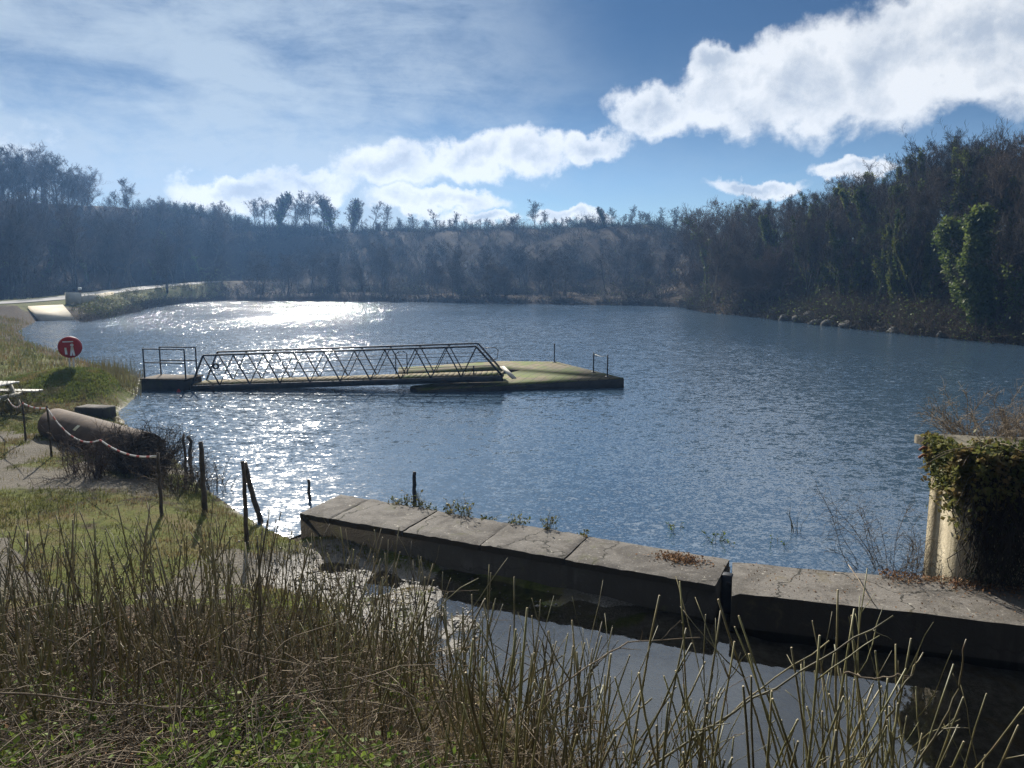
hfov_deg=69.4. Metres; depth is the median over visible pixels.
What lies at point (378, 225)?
bare tree
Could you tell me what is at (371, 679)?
long twig
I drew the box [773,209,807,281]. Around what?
ivy tree
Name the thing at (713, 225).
bare tree
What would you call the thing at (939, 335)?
boulder
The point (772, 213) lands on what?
ivy tree
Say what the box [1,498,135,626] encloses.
cut shrub
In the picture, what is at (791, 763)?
cut shrub
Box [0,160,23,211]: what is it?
bare tree
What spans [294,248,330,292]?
bare tree
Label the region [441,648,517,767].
cut shrub
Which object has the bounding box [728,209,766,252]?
bare tree
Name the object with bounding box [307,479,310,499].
wooden post
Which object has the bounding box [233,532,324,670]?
cut shrub
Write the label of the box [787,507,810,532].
water plant
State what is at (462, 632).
cut shrub
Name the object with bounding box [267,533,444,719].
cut shrub
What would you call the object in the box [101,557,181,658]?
cut shrub
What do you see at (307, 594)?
cut shrub
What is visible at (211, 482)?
bramble bush
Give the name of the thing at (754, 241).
ivy tree
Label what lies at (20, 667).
cut shrub
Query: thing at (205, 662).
cut shrub
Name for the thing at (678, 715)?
cut shrub
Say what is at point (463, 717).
cut shrub
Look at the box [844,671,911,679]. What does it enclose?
long twig
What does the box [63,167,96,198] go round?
bare tree
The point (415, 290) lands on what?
undergrowth
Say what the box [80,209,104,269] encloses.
bare tree
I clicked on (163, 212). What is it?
bare tree
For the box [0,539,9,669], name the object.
cut shrub
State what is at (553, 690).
long twig
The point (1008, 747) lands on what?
cut shrub
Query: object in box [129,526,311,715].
cut shrub
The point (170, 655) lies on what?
cut shrub
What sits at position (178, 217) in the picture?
bare tree
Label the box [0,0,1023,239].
sky
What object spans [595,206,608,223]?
ivy tree
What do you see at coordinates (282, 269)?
bare tree
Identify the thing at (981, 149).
ivy tree
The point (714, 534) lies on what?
water plant
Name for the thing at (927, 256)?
ivy tree
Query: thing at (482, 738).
cut shrub
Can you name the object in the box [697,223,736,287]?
ivy tree
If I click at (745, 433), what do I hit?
lake water
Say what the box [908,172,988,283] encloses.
ivy tree
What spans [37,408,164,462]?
steel pipe
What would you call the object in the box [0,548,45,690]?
cut shrub
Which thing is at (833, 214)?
ivy tree
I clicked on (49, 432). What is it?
wooden stake
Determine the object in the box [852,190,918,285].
ivy tree
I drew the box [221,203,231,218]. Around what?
bare tree
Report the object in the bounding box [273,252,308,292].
bare tree
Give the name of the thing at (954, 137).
ivy tree
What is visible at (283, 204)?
ivy tree
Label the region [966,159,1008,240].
ivy tree
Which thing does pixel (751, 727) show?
cut shrub
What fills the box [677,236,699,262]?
bare tree
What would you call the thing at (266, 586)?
cut shrub
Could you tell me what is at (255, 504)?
wooden post
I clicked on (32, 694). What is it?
long twig
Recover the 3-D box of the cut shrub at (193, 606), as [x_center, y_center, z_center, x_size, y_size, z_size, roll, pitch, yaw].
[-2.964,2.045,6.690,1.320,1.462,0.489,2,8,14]
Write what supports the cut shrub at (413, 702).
on the ground at (1002, 702)
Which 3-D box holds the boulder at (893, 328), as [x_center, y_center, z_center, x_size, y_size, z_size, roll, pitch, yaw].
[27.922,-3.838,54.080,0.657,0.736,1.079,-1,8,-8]
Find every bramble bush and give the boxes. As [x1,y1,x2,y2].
[0,373,64,417]
[27,417,142,484]
[77,407,207,479]
[125,433,225,495]
[190,445,239,492]
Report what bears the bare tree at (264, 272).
on the ground at (1002, 702)
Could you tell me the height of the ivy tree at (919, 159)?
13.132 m
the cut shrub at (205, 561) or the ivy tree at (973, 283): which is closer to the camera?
the cut shrub at (205, 561)
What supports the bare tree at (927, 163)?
on the ground at (1002, 702)
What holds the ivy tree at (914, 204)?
on the ground at (1002, 702)
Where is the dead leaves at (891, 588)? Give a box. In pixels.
[748,564,1022,619]
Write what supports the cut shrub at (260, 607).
on the ground at (1002, 702)
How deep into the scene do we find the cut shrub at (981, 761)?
4.36 m
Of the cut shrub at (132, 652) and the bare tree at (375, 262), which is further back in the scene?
the bare tree at (375, 262)
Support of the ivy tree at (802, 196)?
on the ground at (1002, 702)
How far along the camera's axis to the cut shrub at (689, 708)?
5.04 m
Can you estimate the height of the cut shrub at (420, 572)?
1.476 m
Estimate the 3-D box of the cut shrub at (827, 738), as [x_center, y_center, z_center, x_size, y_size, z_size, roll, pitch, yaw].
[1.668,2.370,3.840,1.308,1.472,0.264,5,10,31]
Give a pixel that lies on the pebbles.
(455, 621)
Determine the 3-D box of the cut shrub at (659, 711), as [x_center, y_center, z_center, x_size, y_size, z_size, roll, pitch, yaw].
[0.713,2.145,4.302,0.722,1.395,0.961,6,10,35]
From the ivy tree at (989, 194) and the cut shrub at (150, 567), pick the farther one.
the ivy tree at (989, 194)
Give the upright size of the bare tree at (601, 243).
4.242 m
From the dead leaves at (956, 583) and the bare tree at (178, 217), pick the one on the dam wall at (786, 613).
the dead leaves at (956, 583)
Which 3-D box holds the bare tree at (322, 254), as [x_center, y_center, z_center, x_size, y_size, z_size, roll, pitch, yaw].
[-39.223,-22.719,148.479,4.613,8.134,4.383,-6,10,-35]
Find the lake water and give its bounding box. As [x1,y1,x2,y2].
[19,301,1023,578]
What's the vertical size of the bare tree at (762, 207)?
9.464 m
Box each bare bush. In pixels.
[799,476,944,578]
[872,526,985,588]
[909,371,1023,442]
[980,404,1023,436]
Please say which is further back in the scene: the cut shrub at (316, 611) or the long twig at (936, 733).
the cut shrub at (316, 611)
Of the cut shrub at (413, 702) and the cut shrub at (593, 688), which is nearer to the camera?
the cut shrub at (413, 702)
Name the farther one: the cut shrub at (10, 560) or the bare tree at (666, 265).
the bare tree at (666, 265)
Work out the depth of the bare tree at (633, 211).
164.91 m
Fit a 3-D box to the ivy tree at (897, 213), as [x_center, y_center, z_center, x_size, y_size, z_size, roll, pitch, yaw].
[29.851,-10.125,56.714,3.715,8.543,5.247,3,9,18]
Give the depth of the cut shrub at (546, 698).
4.81 m
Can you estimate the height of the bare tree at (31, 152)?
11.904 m
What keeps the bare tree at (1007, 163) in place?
on the ground at (1002, 702)
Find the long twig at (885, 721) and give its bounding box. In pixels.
[863,647,923,767]
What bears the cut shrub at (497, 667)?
on the ground at (1002, 702)
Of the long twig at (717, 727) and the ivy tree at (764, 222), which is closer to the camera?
the long twig at (717, 727)
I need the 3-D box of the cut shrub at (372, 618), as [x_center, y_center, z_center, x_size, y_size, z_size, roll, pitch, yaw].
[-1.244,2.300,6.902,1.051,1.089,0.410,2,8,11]
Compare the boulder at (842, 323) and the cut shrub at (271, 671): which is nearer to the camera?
the cut shrub at (271, 671)
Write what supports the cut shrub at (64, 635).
on the ground at (1002, 702)
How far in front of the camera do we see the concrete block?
20.44 m
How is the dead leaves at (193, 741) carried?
on the ground at (1002, 702)
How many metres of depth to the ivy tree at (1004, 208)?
49.88 m
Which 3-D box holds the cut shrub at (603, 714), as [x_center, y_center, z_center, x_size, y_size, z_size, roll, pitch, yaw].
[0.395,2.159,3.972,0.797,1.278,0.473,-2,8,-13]
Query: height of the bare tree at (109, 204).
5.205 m
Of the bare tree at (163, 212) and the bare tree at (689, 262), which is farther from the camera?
the bare tree at (163, 212)
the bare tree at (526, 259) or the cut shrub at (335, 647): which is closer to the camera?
the cut shrub at (335, 647)
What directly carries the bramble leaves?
on the ground at (1002, 702)
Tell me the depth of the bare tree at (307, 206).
186.45 m
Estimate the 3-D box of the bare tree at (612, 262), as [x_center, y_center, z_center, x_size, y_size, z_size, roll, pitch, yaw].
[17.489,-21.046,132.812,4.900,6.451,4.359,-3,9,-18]
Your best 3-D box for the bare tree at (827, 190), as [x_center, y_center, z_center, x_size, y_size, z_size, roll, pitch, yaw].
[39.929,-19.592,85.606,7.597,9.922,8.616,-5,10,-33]
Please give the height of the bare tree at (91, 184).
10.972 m
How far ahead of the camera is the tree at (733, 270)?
80.47 m
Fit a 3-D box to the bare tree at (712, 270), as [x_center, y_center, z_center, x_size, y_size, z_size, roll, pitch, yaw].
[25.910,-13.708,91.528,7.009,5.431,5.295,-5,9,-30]
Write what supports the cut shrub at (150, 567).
on the ground at (1002, 702)
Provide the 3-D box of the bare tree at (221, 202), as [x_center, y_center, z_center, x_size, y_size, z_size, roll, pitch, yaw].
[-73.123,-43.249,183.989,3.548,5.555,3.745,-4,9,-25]
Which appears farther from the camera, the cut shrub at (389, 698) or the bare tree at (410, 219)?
the bare tree at (410, 219)
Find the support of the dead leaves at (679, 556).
on the dam wall at (623, 571)
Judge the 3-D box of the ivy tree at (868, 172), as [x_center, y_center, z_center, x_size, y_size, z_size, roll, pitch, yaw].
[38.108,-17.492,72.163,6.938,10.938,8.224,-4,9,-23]
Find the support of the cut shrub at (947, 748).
on the ground at (1002, 702)
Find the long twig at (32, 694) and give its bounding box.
[0,686,298,708]
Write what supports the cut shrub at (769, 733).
on the ground at (1002, 702)
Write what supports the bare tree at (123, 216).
on the ground at (1002, 702)
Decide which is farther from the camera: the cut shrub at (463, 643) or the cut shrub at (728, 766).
the cut shrub at (463, 643)
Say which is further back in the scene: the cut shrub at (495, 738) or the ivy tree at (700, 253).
the ivy tree at (700, 253)
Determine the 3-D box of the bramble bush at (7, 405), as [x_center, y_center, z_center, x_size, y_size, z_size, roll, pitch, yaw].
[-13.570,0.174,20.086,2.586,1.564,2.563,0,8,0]
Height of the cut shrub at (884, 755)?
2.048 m
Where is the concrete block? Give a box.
[74,404,115,418]
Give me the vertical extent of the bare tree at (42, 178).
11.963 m
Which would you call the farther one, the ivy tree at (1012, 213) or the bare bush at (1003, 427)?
the ivy tree at (1012, 213)
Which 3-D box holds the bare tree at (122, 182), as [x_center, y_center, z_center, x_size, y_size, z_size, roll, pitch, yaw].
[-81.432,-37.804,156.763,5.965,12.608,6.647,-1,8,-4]
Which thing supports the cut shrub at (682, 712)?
on the ground at (1002, 702)
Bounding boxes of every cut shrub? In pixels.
[0,511,88,634]
[0,524,59,678]
[0,525,44,613]
[0,527,155,656]
[0,532,18,606]
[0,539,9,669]
[0,542,98,752]
[0,543,100,702]
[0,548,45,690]
[0,567,101,750]
[0,568,62,699]
[0,583,103,763]
[0,584,88,734]
[0,595,88,730]
[0,609,56,765]
[0,610,27,732]
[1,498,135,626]
[5,552,129,695]
[5,563,20,616]
[5,573,112,698]
[7,522,139,664]
[7,525,84,671]
[24,562,231,755]
[25,501,165,640]
[31,530,134,670]
[33,552,132,695]
[35,542,161,714]
[41,510,210,691]
[43,576,194,722]
[53,505,145,657]
[61,523,232,642]
[72,504,150,695]
[73,546,213,741]
[74,539,233,722]
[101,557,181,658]
[106,506,205,632]
[109,533,189,685]
[111,577,247,735]
[113,547,214,730]
[120,531,380,729]
[122,490,226,648]
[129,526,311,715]
[135,534,244,681]
[136,505,228,651]
[136,570,257,687]
[142,498,256,711]
[143,561,216,692]
[147,584,316,755]
[154,581,200,711]
[164,512,268,675]
[166,503,232,658]
[175,535,303,647]
[190,532,302,640]
[196,512,280,746]
[202,529,304,694]
[204,537,298,671]
[213,596,291,737]
[225,522,332,691]
[228,520,361,659]
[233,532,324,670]
[242,568,345,717]
[244,524,372,688]
[253,566,352,726]
[263,584,353,717]
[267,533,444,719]
[269,534,356,667]
[286,564,340,685]
[298,528,382,683]
[298,570,478,763]
[303,558,359,697]
[306,511,432,661]
[308,527,388,656]
[311,527,439,702]
[311,584,394,741]
[313,562,419,702]
[314,578,485,755]
[317,608,527,767]
[336,553,421,726]
[336,574,417,675]
[355,574,437,691]
[358,629,554,757]
[367,572,502,720]
[371,541,444,696]
[382,538,450,683]
[388,580,562,741]
[393,557,515,767]
[393,592,599,747]
[399,596,564,767]
[407,569,507,767]
[414,590,497,708]
[417,557,521,716]
[425,616,573,759]
[437,629,560,767]
[440,615,563,748]
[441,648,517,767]
[446,597,676,767]
[449,667,591,767]
[454,633,568,765]
[457,643,579,767]
[458,648,577,767]
[465,598,657,767]
[471,668,651,767]
[475,622,623,767]
[506,613,585,767]
[511,581,659,767]
[513,577,573,762]
[522,654,568,767]
[524,653,664,767]
[540,664,639,767]
[565,643,724,767]
[565,685,634,767]
[571,620,705,767]
[572,628,612,765]
[572,651,611,767]
[591,670,647,767]
[597,618,732,767]
[614,581,906,767]
[630,597,745,767]
[644,699,732,767]
[648,653,740,767]
[655,725,798,767]
[659,676,798,767]
[663,610,730,767]
[675,618,749,767]
[676,577,882,767]
[680,589,891,767]
[681,654,773,767]
[685,609,886,767]
[702,614,777,767]
[704,690,774,767]
[706,696,844,767]
[734,568,918,767]
[738,615,964,767]
[742,676,836,767]
[771,664,954,767]
[781,668,953,767]
[785,655,1023,767]
[787,654,854,767]
[801,613,958,767]
[806,698,906,767]
[828,615,963,767]
[834,644,897,766]
[852,608,933,767]
[856,685,1023,767]
[866,636,986,767]
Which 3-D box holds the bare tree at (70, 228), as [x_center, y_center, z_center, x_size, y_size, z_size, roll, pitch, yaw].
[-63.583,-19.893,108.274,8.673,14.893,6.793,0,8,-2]
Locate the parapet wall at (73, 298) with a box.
[65,292,113,304]
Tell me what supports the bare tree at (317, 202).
on the ground at (1002, 702)
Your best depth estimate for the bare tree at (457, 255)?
124.64 m
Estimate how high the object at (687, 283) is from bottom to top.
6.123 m
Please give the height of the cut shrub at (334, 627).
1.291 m
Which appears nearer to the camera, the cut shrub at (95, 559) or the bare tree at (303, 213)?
the cut shrub at (95, 559)
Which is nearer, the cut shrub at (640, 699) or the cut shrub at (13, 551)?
the cut shrub at (640, 699)
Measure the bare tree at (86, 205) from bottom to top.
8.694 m
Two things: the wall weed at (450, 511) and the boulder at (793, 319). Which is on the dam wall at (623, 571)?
the wall weed at (450, 511)
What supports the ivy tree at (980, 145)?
on the ground at (1002, 702)
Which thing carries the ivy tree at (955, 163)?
on the ground at (1002, 702)
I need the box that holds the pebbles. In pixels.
[221,540,765,763]
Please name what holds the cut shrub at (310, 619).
on the ground at (1002, 702)
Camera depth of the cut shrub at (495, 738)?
4.94 m
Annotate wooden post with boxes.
[156,453,163,515]
[182,434,186,482]
[187,435,192,478]
[198,441,207,512]
[240,461,248,545]
[245,462,263,522]
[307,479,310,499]
[412,471,416,506]
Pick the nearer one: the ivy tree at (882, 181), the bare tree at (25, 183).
the ivy tree at (882, 181)
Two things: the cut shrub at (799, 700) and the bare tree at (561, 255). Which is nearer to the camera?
the cut shrub at (799, 700)
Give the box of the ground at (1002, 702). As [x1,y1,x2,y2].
[0,200,1023,767]
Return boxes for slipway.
[28,305,74,320]
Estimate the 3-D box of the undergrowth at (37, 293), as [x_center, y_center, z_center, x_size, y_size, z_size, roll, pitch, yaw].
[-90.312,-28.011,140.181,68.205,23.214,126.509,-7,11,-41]
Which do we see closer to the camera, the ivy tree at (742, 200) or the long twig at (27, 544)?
the long twig at (27, 544)
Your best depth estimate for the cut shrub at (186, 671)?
5.40 m
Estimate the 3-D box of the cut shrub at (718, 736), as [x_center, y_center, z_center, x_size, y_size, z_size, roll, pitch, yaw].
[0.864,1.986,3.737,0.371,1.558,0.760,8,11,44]
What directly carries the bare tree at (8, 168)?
on the ground at (1002, 702)
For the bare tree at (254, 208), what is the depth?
188.01 m
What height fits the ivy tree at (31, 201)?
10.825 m
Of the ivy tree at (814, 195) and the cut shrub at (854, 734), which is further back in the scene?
the ivy tree at (814, 195)
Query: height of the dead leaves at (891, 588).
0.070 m
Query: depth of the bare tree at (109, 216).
144.58 m
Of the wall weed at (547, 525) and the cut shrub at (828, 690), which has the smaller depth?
the cut shrub at (828, 690)
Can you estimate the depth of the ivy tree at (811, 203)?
83.76 m
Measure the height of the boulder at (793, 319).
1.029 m
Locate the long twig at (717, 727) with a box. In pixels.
[681,640,828,767]
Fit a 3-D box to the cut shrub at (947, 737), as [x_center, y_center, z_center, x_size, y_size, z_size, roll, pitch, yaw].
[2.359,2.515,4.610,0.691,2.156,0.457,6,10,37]
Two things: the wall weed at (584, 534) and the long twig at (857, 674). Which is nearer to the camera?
the long twig at (857, 674)
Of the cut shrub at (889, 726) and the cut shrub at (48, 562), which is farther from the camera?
the cut shrub at (48, 562)
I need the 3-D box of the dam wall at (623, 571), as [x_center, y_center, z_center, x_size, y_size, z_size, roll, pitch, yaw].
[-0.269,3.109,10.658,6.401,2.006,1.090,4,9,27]
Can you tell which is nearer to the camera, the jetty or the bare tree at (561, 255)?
the jetty
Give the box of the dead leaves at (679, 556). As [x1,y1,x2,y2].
[635,550,725,568]
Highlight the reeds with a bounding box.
[91,355,145,396]
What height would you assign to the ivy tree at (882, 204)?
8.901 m
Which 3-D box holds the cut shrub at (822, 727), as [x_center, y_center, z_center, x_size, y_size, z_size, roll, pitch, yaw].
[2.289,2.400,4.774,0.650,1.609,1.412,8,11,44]
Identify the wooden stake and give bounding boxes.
[21,401,26,441]
[46,405,52,456]
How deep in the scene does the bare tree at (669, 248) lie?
125.18 m
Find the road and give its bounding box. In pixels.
[0,281,224,303]
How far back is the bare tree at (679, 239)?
129.00 m
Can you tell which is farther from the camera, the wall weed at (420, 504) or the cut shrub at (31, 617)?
the wall weed at (420, 504)
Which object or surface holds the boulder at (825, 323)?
on the ground at (1002, 702)
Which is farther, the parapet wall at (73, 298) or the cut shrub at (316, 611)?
the parapet wall at (73, 298)
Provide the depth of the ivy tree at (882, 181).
90.61 m
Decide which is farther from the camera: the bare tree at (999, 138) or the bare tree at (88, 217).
the bare tree at (88, 217)
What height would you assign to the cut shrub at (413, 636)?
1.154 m
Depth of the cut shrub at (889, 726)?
4.01 m
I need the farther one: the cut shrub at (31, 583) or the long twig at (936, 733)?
the cut shrub at (31, 583)
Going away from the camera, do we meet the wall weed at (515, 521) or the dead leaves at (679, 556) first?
the dead leaves at (679, 556)
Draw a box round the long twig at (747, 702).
[647,615,893,767]
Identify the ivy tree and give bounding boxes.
[5,195,44,237]
[154,204,161,223]
[186,245,210,277]
[265,191,294,229]
[315,196,340,233]
[343,198,363,230]
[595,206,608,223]
[675,211,738,295]
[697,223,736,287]
[710,198,758,247]
[720,187,760,255]
[738,211,774,263]
[742,206,793,284]
[750,221,800,286]
[756,202,784,245]
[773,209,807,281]
[779,189,810,258]
[779,193,796,225]
[779,193,824,239]
[784,203,826,294]
[794,197,848,280]
[797,221,852,305]
[809,189,829,211]
[819,172,854,260]
[822,194,855,264]
[825,173,909,269]
[827,172,908,261]
[837,197,910,295]
[848,171,921,245]
[849,156,932,223]
[849,204,907,307]
[852,173,908,223]
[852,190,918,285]
[859,195,919,292]
[861,158,951,289]
[870,149,939,270]
[875,193,932,299]
[877,173,890,199]
[878,209,922,309]
[880,123,955,266]
[881,224,946,308]
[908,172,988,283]
[911,140,990,305]
[919,122,1016,212]
[930,195,1023,327]
[931,149,1023,288]
[935,134,991,213]
[936,119,981,161]
[942,173,1016,312]
[952,143,987,210]
[952,178,1001,233]
[956,132,1011,177]
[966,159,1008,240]
[968,169,1023,332]
[971,151,1021,263]
[992,219,1023,313]
[1005,131,1023,167]
[1005,167,1023,249]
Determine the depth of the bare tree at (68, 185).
155.36 m
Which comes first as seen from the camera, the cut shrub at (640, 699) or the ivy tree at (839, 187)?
the cut shrub at (640, 699)
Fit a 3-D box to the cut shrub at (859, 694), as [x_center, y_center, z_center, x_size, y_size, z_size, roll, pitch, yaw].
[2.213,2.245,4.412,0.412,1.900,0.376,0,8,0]
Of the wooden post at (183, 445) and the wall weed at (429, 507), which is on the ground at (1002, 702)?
the wooden post at (183, 445)
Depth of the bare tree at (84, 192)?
153.91 m
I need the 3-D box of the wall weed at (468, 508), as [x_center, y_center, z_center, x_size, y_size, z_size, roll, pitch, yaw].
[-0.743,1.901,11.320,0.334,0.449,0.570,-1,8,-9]
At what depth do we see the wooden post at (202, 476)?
12.17 m
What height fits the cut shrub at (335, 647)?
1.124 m
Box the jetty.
[139,346,202,391]
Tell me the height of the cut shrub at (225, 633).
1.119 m
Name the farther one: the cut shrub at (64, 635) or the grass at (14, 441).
the grass at (14, 441)
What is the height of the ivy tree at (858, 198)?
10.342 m
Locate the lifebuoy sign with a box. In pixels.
[58,336,81,367]
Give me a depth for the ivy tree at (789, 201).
117.57 m
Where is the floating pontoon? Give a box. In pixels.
[398,343,623,392]
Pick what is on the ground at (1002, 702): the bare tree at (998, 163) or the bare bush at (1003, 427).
the bare tree at (998, 163)
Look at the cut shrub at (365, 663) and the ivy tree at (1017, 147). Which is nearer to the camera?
the cut shrub at (365, 663)
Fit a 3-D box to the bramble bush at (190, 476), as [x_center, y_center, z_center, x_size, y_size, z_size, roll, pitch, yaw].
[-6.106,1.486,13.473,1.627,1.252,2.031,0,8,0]
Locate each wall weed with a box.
[391,490,412,505]
[406,489,426,507]
[423,502,438,510]
[443,498,459,513]
[452,492,473,516]
[480,514,498,520]
[508,511,530,524]
[540,509,559,529]
[577,529,589,537]
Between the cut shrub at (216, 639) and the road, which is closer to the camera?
the cut shrub at (216, 639)
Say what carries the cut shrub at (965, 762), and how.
on the ground at (1002, 702)
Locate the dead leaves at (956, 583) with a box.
[878,568,1023,598]
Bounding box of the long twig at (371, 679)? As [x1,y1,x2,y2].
[249,638,479,701]
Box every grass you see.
[0,315,140,388]
[0,366,121,403]
[0,367,433,660]
[179,549,488,713]
[278,650,581,767]
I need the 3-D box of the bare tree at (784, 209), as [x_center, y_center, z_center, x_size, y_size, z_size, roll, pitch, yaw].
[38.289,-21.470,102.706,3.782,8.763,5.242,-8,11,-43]
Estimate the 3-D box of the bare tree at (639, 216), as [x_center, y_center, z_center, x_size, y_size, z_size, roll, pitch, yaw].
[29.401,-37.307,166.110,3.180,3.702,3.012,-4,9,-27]
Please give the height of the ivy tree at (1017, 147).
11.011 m
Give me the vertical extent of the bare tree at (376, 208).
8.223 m
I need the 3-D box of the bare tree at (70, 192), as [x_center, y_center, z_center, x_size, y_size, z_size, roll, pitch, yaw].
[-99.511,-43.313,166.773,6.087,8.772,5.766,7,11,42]
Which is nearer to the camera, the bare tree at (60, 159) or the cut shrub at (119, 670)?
the cut shrub at (119, 670)
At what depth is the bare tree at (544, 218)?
175.85 m
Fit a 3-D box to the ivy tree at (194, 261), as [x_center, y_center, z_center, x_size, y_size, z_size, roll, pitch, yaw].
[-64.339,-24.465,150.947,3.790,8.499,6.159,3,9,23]
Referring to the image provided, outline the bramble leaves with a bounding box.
[0,658,513,767]
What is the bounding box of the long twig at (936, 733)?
[913,639,966,767]
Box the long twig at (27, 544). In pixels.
[23,531,38,611]
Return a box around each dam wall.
[300,494,729,624]
[730,562,1023,671]
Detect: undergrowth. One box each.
[0,192,211,299]
[64,278,225,317]
[70,301,1022,343]
[125,290,706,309]
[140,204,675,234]
[141,201,754,304]
[678,240,1023,345]
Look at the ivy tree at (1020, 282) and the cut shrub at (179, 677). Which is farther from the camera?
the ivy tree at (1020, 282)
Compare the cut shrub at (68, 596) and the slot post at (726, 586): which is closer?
the cut shrub at (68, 596)
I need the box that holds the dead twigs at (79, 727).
[0,540,750,767]
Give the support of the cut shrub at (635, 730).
on the ground at (1002, 702)
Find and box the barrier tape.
[8,399,155,457]
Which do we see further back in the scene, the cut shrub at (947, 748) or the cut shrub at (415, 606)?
the cut shrub at (415, 606)
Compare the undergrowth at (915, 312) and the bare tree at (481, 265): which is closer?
the undergrowth at (915, 312)
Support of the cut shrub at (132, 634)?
on the ground at (1002, 702)
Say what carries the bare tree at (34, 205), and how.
on the ground at (1002, 702)
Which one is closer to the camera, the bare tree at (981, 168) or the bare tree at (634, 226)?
the bare tree at (981, 168)
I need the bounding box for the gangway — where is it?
[190,342,515,390]
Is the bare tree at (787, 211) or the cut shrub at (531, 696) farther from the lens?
the bare tree at (787, 211)
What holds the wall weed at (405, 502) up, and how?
on the dam wall at (623, 571)
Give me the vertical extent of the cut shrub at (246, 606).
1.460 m
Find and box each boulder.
[779,314,790,320]
[792,315,800,321]
[808,319,821,323]
[820,319,834,325]
[838,320,851,327]
[886,326,899,332]
[937,331,945,337]
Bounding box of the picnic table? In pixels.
[0,381,41,411]
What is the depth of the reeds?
26.61 m
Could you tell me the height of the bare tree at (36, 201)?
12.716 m
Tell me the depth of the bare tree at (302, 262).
150.63 m
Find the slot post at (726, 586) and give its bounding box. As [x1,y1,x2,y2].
[721,572,732,614]
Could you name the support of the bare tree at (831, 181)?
on the ground at (1002, 702)
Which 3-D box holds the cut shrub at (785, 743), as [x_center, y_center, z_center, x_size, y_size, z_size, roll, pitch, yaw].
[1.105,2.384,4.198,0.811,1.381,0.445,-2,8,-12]
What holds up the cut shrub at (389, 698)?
on the ground at (1002, 702)
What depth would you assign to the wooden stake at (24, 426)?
16.46 m
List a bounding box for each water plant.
[665,521,683,530]
[703,530,734,543]
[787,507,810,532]
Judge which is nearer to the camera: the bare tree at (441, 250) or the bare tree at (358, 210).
the bare tree at (441, 250)
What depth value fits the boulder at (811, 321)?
63.43 m
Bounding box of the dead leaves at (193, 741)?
[0,607,518,767]
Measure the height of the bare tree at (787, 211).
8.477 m
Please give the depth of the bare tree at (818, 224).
69.88 m
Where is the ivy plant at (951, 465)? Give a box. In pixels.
[920,429,1023,591]
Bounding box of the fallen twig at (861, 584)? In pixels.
[848,564,874,604]
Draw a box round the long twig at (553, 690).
[431,620,699,767]
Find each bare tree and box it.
[0,144,11,188]
[0,148,10,191]
[0,152,11,178]
[0,156,37,203]
[0,157,23,202]
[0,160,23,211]
[0,187,62,288]
[1,146,38,197]
[1,191,58,283]
[2,142,38,198]
[6,192,55,259]
[9,165,31,197]
[17,151,91,223]
[22,149,56,194]
[23,139,56,207]
[28,160,58,213]
[31,174,57,215]
[43,214,101,289]
[45,184,83,238]
[47,150,64,202]
[48,168,65,203]
[49,198,103,292]
[50,202,100,283]
[59,174,74,207]
[60,174,81,204]
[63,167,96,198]
[72,189,96,226]
[74,165,111,204]
[77,185,92,205]
[77,211,139,289]
[78,184,92,212]
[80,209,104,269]
[93,203,155,282]
[97,209,133,259]
[100,195,116,214]
[100,240,121,289]
[104,190,122,204]
[111,177,139,228]
[148,238,179,292]
[149,195,173,230]
[170,205,185,225]
[199,204,241,265]
[211,200,223,213]
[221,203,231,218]
[241,197,265,224]
[242,246,268,284]
[243,253,276,294]
[253,198,273,223]
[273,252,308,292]
[273,254,306,291]
[281,248,309,284]
[284,192,309,224]
[289,266,303,289]
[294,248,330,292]
[297,191,317,227]
[297,204,309,221]
[304,253,326,284]
[312,191,339,226]
[346,199,367,232]
[349,258,376,292]
[367,243,399,287]
[369,201,382,225]
[369,244,399,288]
[375,222,382,231]
[379,204,393,227]
[395,237,403,245]
[407,214,419,227]
[421,243,448,277]
[428,209,438,226]
[432,243,453,264]
[439,262,469,287]
[440,264,472,293]
[442,241,474,290]
[453,212,460,223]
[469,247,502,281]
[473,244,494,264]
[493,244,501,256]
[497,240,519,270]
[508,243,537,285]
[527,199,541,225]
[529,247,566,295]
[541,210,547,223]
[547,243,570,288]
[593,252,613,290]
[595,249,623,283]
[597,239,607,253]
[604,207,617,220]
[613,228,624,236]
[617,234,626,247]
[627,205,637,217]
[629,222,637,231]
[636,211,645,221]
[656,246,684,286]
[662,240,681,277]
[664,198,737,264]
[665,235,687,267]
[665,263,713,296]
[666,207,681,222]
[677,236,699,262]
[679,198,764,301]
[681,207,705,265]
[686,260,710,291]
[691,209,723,278]
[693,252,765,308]
[694,257,714,283]
[695,209,725,252]
[700,256,746,284]
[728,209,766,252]
[730,206,748,267]
[737,209,760,251]
[739,212,783,272]
[745,201,789,282]
[761,204,796,273]
[766,200,789,250]
[778,194,801,259]
[778,199,795,234]
[781,190,858,297]
[787,191,857,261]
[820,174,886,240]
[825,177,850,193]
[830,188,876,273]
[892,163,950,297]
[895,140,951,215]
[898,146,950,232]
[904,144,940,172]
[945,118,1023,227]
[949,132,1023,259]
[954,129,1023,273]
[958,150,1023,300]
[969,145,1021,233]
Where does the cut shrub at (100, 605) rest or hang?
on the ground at (1002, 702)
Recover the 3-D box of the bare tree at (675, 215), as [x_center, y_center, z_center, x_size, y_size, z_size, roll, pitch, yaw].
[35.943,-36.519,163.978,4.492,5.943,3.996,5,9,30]

